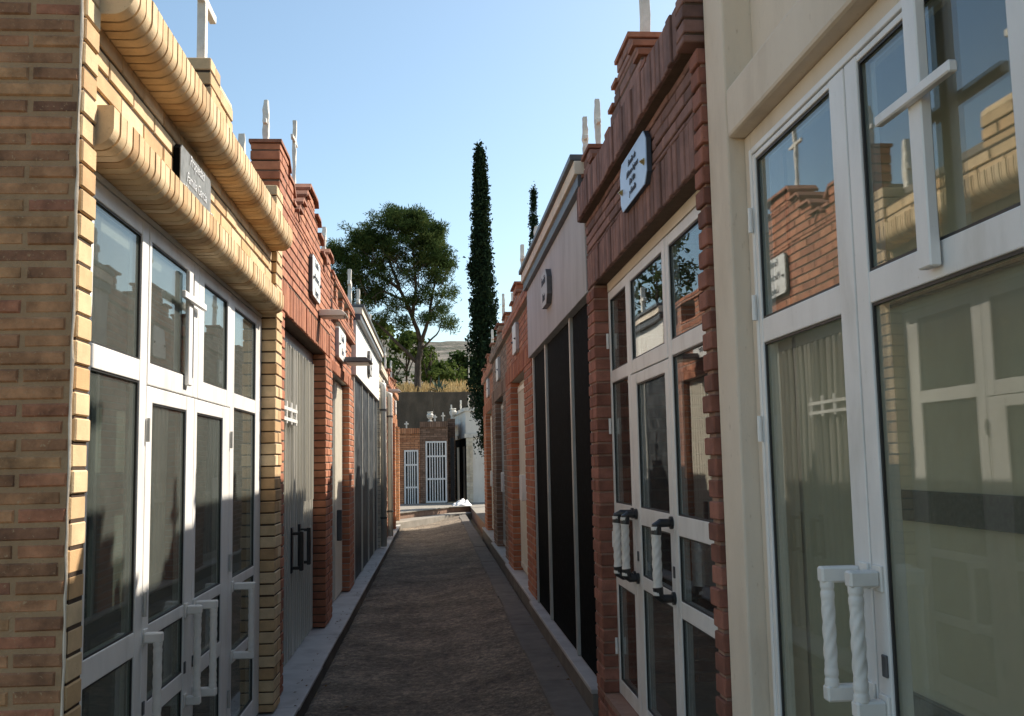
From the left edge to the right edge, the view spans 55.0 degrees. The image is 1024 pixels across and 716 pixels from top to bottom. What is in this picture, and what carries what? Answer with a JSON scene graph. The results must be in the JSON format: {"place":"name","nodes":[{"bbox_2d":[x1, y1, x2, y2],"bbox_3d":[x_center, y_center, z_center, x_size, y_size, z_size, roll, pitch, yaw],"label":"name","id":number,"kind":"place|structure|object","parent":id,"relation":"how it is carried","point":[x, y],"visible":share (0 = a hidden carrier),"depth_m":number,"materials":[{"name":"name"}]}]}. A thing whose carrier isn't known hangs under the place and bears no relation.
{"place":"outdoors","nodes":[
{"label":"outdoors","id":0,"kind":"place"},
{"bbox_2d":[315,501,482,696],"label":"ground","id":1,"kind":"structure","parent":0,"point":[476,528],"depth_m":24.95,"materials":[{"name":"grey concrete"}]},
{"bbox_2d":[256,525,399,715],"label":"kerb","id":2,"kind":"structure","parent":1,"relation":"on","point":[300,665],"depth_m":8.30,"materials":[{"name":"concrete"}]},
{"bbox_2d":[0,0,291,715],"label":"yellow brick chapel","id":3,"kind":"structure","parent":2,"relation":"on","point":[145,235],"depth_m":3.74,"materials":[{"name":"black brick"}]},
{"bbox_2d":[79,180,148,715],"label":"window","id":4,"kind":"structure","parent":3,"relation":"in","point":[123,650],"depth_m":3.61,"materials":[{"name":"white metal"}]},
{"bbox_2d":[140,386,202,715],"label":"door","id":5,"kind":"structure","parent":3,"relation":"in","point":[175,688],"depth_m":4.26,"materials":[{"name":"white metal"}]},
{"bbox_2d":[189,399,232,715],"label":"door","id":6,"kind":"structure","parent":3,"relation":"in","point":[214,597],"depth_m":5.03,"materials":[{"name":"white metal"}]},
{"bbox_2d":[226,294,261,715],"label":"window","id":7,"kind":"structure","parent":3,"relation":"in","point":[246,647],"depth_m":5.93,"materials":[{"name":"white metal"}]},
{"bbox_2d":[249,100,335,695],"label":"red brick chapel","id":8,"kind":"structure","parent":2,"relation":"on","point":[305,545],"depth_m":8.28,"materials":[{"name":"brick"}]},
{"bbox_2d":[282,342,303,666],"bbox_3d":[-1.706,1.083,7.396,0.150,2.475,1.280,-1,-6,-5],"label":"door","id":9,"kind":"structure","parent":8,"relation":"in","point":[289,410],"depth_m":7.75,"materials":[{"name":"silver metal"}]},
{"bbox_2d":[293,349,313,653],"bbox_3d":[-1.809,1.223,8.694,0.150,2.475,1.320,-1,-6,-5],"label":"door","id":10,"kind":"structure","parent":8,"relation":"in","point":[303,478],"depth_m":8.56,"materials":[{"name":"silver metal"}]},
{"bbox_2d":[319,309,347,318],"bbox_3d":[-1.634,-0.398,9.014,0.248,0.070,0.200,-1,-6,-5],"label":"wall lamp","id":11,"kind":"object","parent":8,"relation":"attached to","point":[331,314],"visible":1,"depth_m":8.92,"materials":[{"name":"beige metal"}]},
{"bbox_2d":[330,269,354,617],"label":"red brick chapel","id":12,"kind":"structure","parent":2,"relation":"on","point":[342,335],"depth_m":11.63,"materials":[{"name":"brick"}]},
{"bbox_2d":[332,380,341,600],"bbox_3d":[-2.053,1.527,11.530,0.160,2.480,0.885,-1,-6,-5],"label":"door","id":13,"kind":"structure","parent":12,"relation":"in","point":[336,388],"depth_m":11.25,"materials":[{"name":"beige metal"}]},
{"bbox_2d":[345,357,372,365],"bbox_3d":[-1.781,0.040,11.457,0.297,0.070,0.400,-1,-6,-5],"label":"wall lamp","id":14,"kind":"object","parent":12,"relation":"attached to","point":[357,361],"visible":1,"depth_m":11.27,"materials":[{"name":"metal"}]},
{"bbox_2d":[347,269,384,582],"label":"white chapel","id":15,"kind":"structure","parent":2,"relation":"on","point":[368,345],"depth_m":14.69,"materials":[{"name":"paint"}]},
{"bbox_2d":[377,362,387,547],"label":"cream brick chapel","id":16,"kind":"structure","parent":2,"relation":"on","point":[383,376],"depth_m":18.15,"materials":[{"name":"brick"}]},
{"bbox_2d":[379,381,386,546],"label":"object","id":17,"kind":"object","parent":16,"relation":"attached to","point":[383,410],"visible":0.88,"depth_m":18.11,"materials":[{"name":"plastic"}]},
{"bbox_2d":[384,348,393,536],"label":"red brick chapel","id":18,"kind":"structure","parent":2,"relation":"on","point":[388,383],"depth_m":21.02,"materials":[{"name":"ceramic"}]},
{"bbox_2d":[386,391,393,536],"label":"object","id":19,"kind":"object","parent":18,"relation":"attached to","point":[390,510],"visible":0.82,"depth_m":20.63,"materials":[{"name":"plastic"}]},
{"bbox_2d":[388,389,400,392],"bbox_3d":[-2.549,0.716,21.362,0.277,0.070,0.300,-1,-6,-5],"label":"wall lamp","id":20,"kind":"object","parent":18,"relation":"attached to","point":[394,390],"visible":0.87,"depth_m":21.22,"materials":[{"name":"grey metal"}]},
{"bbox_2d":[390,361,399,528],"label":"orange brick chapel","id":21,"kind":"structure","parent":2,"relation":"on","point":[396,481],"depth_m":24.98,"materials":[{"name":"ceramic"}]},
{"bbox_2d":[396,392,476,500],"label":"retaining wall","id":22,"kind":"structure","parent":1,"relation":"on","point":[413,409],"depth_m":43.87,"materials":[{"name":"concrete"}]},
{"bbox_2d":[447,405,455,501],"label":"brown chapel","id":23,"kind":"structure","parent":1,"relation":"on","point":[452,459],"depth_m":33.96,"materials":[{"name":"brick"}]},
{"bbox_2d":[450,438,454,501],"bbox_3d":[-2.054,3.851,33.957,0.130,2.200,0.060,-1,-6,-5],"label":"door","id":24,"kind":"structure","parent":23,"relation":"in","point":[451,439],"depth_m":33.93,"materials":[{"name":"metal"}]},
{"bbox_2d":[449,408,456,418],"bbox_3d":[-2.070,1.962,34.533,0.261,0.378,0.261,-1,-6,-5],"label":"urn","id":25,"kind":"object","parent":23,"relation":"on","point":[454,412],"visible":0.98,"depth_m":34.45,"materials":[{"name":"white stone"}]},
{"bbox_2d":[454,395,484,502],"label":"white chapel","id":26,"kind":"structure","parent":1,"relation":"on","point":[470,479],"depth_m":33.14,"materials":[{"name":"beige paint"}]},
{"bbox_2d":[459,514,593,715],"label":"gutter","id":27,"kind":"object","parent":1,"relation":"on","point":[563,696],"visible":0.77,"depth_m":8.03,"materials":[{"name":"concrete"}]},
{"bbox_2d":[482,527,598,715],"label":"kerb","id":28,"kind":"structure","parent":1,"relation":"on","point":[580,673],"depth_m":8.03,"materials":[{"name":"concrete"}]},
{"bbox_2d":[481,329,494,536],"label":"red brick chapel","id":29,"kind":"structure","parent":28,"relation":"on","point":[487,380],"depth_m":19.89,"materials":[{"name":"brick"}]},
{"bbox_2d":[491,471,492,485],"bbox_3d":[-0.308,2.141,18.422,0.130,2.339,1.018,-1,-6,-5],"label":"door handle","id":30,"kind":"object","parent":29,"relation":"in","point":[491,471],"depth_m":18.79,"materials":[{"name":"beige metal"}]},
{"bbox_2d":[490,415,493,528],"bbox_3d":[-0.388,2.250,19.439,0.130,2.339,1.018,-1,-6,-5],"label":"door","id":31,"kind":"structure","parent":29,"relation":"in","point":[491,415],"depth_m":19.71,"materials":[{"name":"beige metal"}]},
{"bbox_2d":[489,294,508,559],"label":"brown brick chapel","id":32,"kind":"structure","parent":28,"relation":"on","point":[498,358],"depth_m":15.95,"materials":[{"name":"brick"}]},
{"bbox_2d":[502,472,504,491],"bbox_3d":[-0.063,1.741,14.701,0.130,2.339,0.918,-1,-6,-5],"label":"door handle","id":33,"kind":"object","parent":32,"relation":"in","point":[503,475],"depth_m":15.02,"materials":[{"name":"grey metal"}]},
{"bbox_2d":[501,402,505,546],"bbox_3d":[-0.136,1.840,15.619,0.130,2.339,0.918,-1,-6,-5],"label":"door","id":34,"kind":"structure","parent":32,"relation":"in","point":[502,427],"depth_m":15.82,"materials":[{"name":"grey metal"}]},
{"bbox_2d":[502,244,536,599],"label":"red brick chapel","id":35,"kind":"structure","parent":28,"relation":"on","point":[520,467],"depth_m":11.87,"materials":[{"name":"brick"}]},
{"bbox_2d":[518,379,527,574],"bbox_3d":[0.122,1.444,12.037,0.130,2.359,0.943,-1,-6,-5],"label":"door","id":36,"kind":"structure","parent":35,"relation":"in","point":[521,411],"depth_m":12.06,"materials":[{"name":"beige metal"}]},
{"bbox_2d":[521,475,526,500],"bbox_3d":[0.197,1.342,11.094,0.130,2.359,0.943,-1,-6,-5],"label":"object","id":37,"kind":"structure","parent":35,"relation":"in","point":[523,477],"depth_m":11.43,"materials":[{"name":"beige metal"}]},
{"bbox_2d":[519,116,597,675],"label":"pale chapel","id":38,"kind":"structure","parent":28,"relation":"on","point":[553,271],"depth_m":7.42,"materials":[{"name":"glass"}]},
{"bbox_2d":[576,0,732,715],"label":"dark brick chapel","id":39,"kind":"structure","parent":1,"relation":"on","point":[644,207],"depth_m":4.99,"materials":[{"name":"ceramic"}]},
{"bbox_2d":[606,275,641,715],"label":"window","id":40,"kind":"structure","parent":39,"relation":"in","point":[618,374],"depth_m":5.57,"materials":[{"name":"white metal"}]},
{"bbox_2d":[620,359,681,715],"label":"door","id":41,"kind":"structure","parent":39,"relation":"in","point":[650,584],"depth_m":4.92,"materials":[{"name":"white metal"}]},
{"bbox_2d":[664,208,717,715],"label":"window","id":42,"kind":"structure","parent":39,"relation":"in","point":[695,529],"depth_m":4.20,"materials":[{"name":"white metal"}]},
{"bbox_2d":[703,0,1023,715],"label":"cream chapel","id":43,"kind":"structure","parent":1,"relation":"on","point":[866,157],"depth_m":2.70,"materials":[{"name":"beige concrete"}]},
{"bbox_2d":[747,69,879,715],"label":"door","id":44,"kind":"structure","parent":43,"relation":"in","point":[838,302],"depth_m":2.63,"materials":[{"name":"white metal"}]},
{"bbox_2d":[844,0,1023,715],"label":"door","id":45,"kind":"structure","parent":43,"relation":"in","point":[997,238],"depth_m":2.25,"materials":[{"name":"white metal"}]},
{"bbox_2d":[152,0,676,341],"label":"sky","id":46,"kind":"structure","parent":0,"point":[390,101],"materials":[{"name":"blue"}]},
{"bbox_2d":[380,339,474,415],"bbox_3d":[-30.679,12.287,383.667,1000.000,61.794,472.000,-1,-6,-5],"label":"hill","id":47,"kind":"structure","parent":0,"point":[444,348],"depth_m":302.16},
{"bbox_2d":[304,516,553,715],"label":"alley pavement","id":48,"kind":"structure","parent":0,"point":[430,632],"depth_m":8.63,"materials":[{"name":"grey asphalt"}]},
{"bbox_2d":[293,551,570,706],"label":"leaf litter","id":49,"kind":"object","parent":48,"relation":"on","point":[370,606],"visible":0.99,"depth_m":8.28,"materials":[{"name":"brown plant"}]},
{"bbox_2d":[395,378,476,391],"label":"dry grass","id":50,"kind":"structure","parent":0,"point":[411,387],"depth_m":45.73,"materials":[{"name":"yellow plant"}]},
{"bbox_2d":[321,202,462,391],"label":"pine tree","id":51,"kind":"object","parent":50,"relation":"on","point":[416,229],"visible":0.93,"depth_m":45.57,"materials":[{"name":"green plant"}]},
{"bbox_2d":[396,502,484,533],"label":"end pavement","id":52,"kind":"structure","parent":0,"point":[413,515],"depth_m":28.16,"materials":[{"name":"concrete"}]},
{"bbox_2d":[399,422,419,503],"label":"orange brick chapel","id":53,"kind":"structure","parent":52,"relation":"on","point":[409,449],"depth_m":32.70,"materials":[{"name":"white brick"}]},
{"bbox_2d":[420,413,447,503],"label":"brown brick chapel","id":54,"kind":"structure","parent":52,"relation":"on","point":[434,461],"depth_m":32.81,"materials":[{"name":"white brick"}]},
{"bbox_2d":[427,412,432,420],"bbox_3d":[-2.762,1.982,33.164,0.232,0.336,0.232,-1,-6,-5],"label":"urn","id":55,"kind":"object","parent":54,"relation":"on","point":[429,415],"visible":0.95,"depth_m":33.09,"materials":[{"name":"white stone"}]},
{"bbox_2d":[463,140,500,456],"bbox_3d":[-0.775,-1.173,30.351,1.503,11.516,1.431,-1,-6,-5],"label":"cypress tree","id":56,"kind":"object","parent":52,"relation":"on","point":[483,312],"visible":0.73,"depth_m":30.23,"materials":[{"name":"green plant"}]},
{"bbox_2d":[452,498,471,505],"bbox_3d":[-1.554,4.476,30.570,0.600,0.212,0.900,-1,-6,-5],"label":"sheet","id":57,"kind":"object","parent":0,"point":[462,502],"visible":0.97,"depth_m":30.32,"materials":[{"name":"fabric"}]},
{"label":"bank","id":58,"kind":"structure","parent":0,"visible":0},
{"bbox_2d":[371,315,398,366],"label":"broadleaf tree","id":59,"kind":"object","parent":58,"relation":"on","point":[382,335],"visible":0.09,"depth_m":56.92,"materials":[{"name":"green plant"}]},
{"bbox_2d":[383,356,409,385],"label":"shrub","id":60,"kind":"object","parent":58,"relation":"on","point":[400,379],"visible":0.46,"depth_m":47.24,"materials":[{"name":"green plant"}]},
{"bbox_2d":[386,330,439,382],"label":"broadleaf tree","id":61,"kind":"object","parent":58,"relation":"on","point":[408,340],"visible":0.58,"depth_m":59.88,"materials":[{"name":"green plant"}]},
{"bbox_2d":[421,351,438,385],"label":"shrub","id":62,"kind":"object","parent":58,"relation":"on","point":[430,371],"visible":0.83,"depth_m":47.19,"materials":[{"name":"green plant"}]},
{"bbox_2d":[409,358,466,383],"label":"broadleaf tree","id":63,"kind":"object","parent":58,"relation":"on","point":[444,372],"visible":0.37,"depth_m":61.56,"materials":[{"name":"green plant"}]},
{"bbox_2d":[427,377,449,391],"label":"agave","id":64,"kind":"object","parent":58,"relation":"on","point":[439,384],"visible":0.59,"depth_m":45.20,"materials":[{"name":"green plant"}]},
{"bbox_2d":[443,350,481,381],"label":"broadleaf tree","id":65,"kind":"object","parent":58,"relation":"on","point":[458,356],"visible":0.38,"depth_m":63.78,"materials":[{"name":"green plant"}]},
{"bbox_2d":[527,181,538,249],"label":"cypress tree","id":66,"kind":"object","parent":58,"relation":"on","point":[533,221],"visible":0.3,"depth_m":46.65,"materials":[{"name":"green plant"}]}
]}

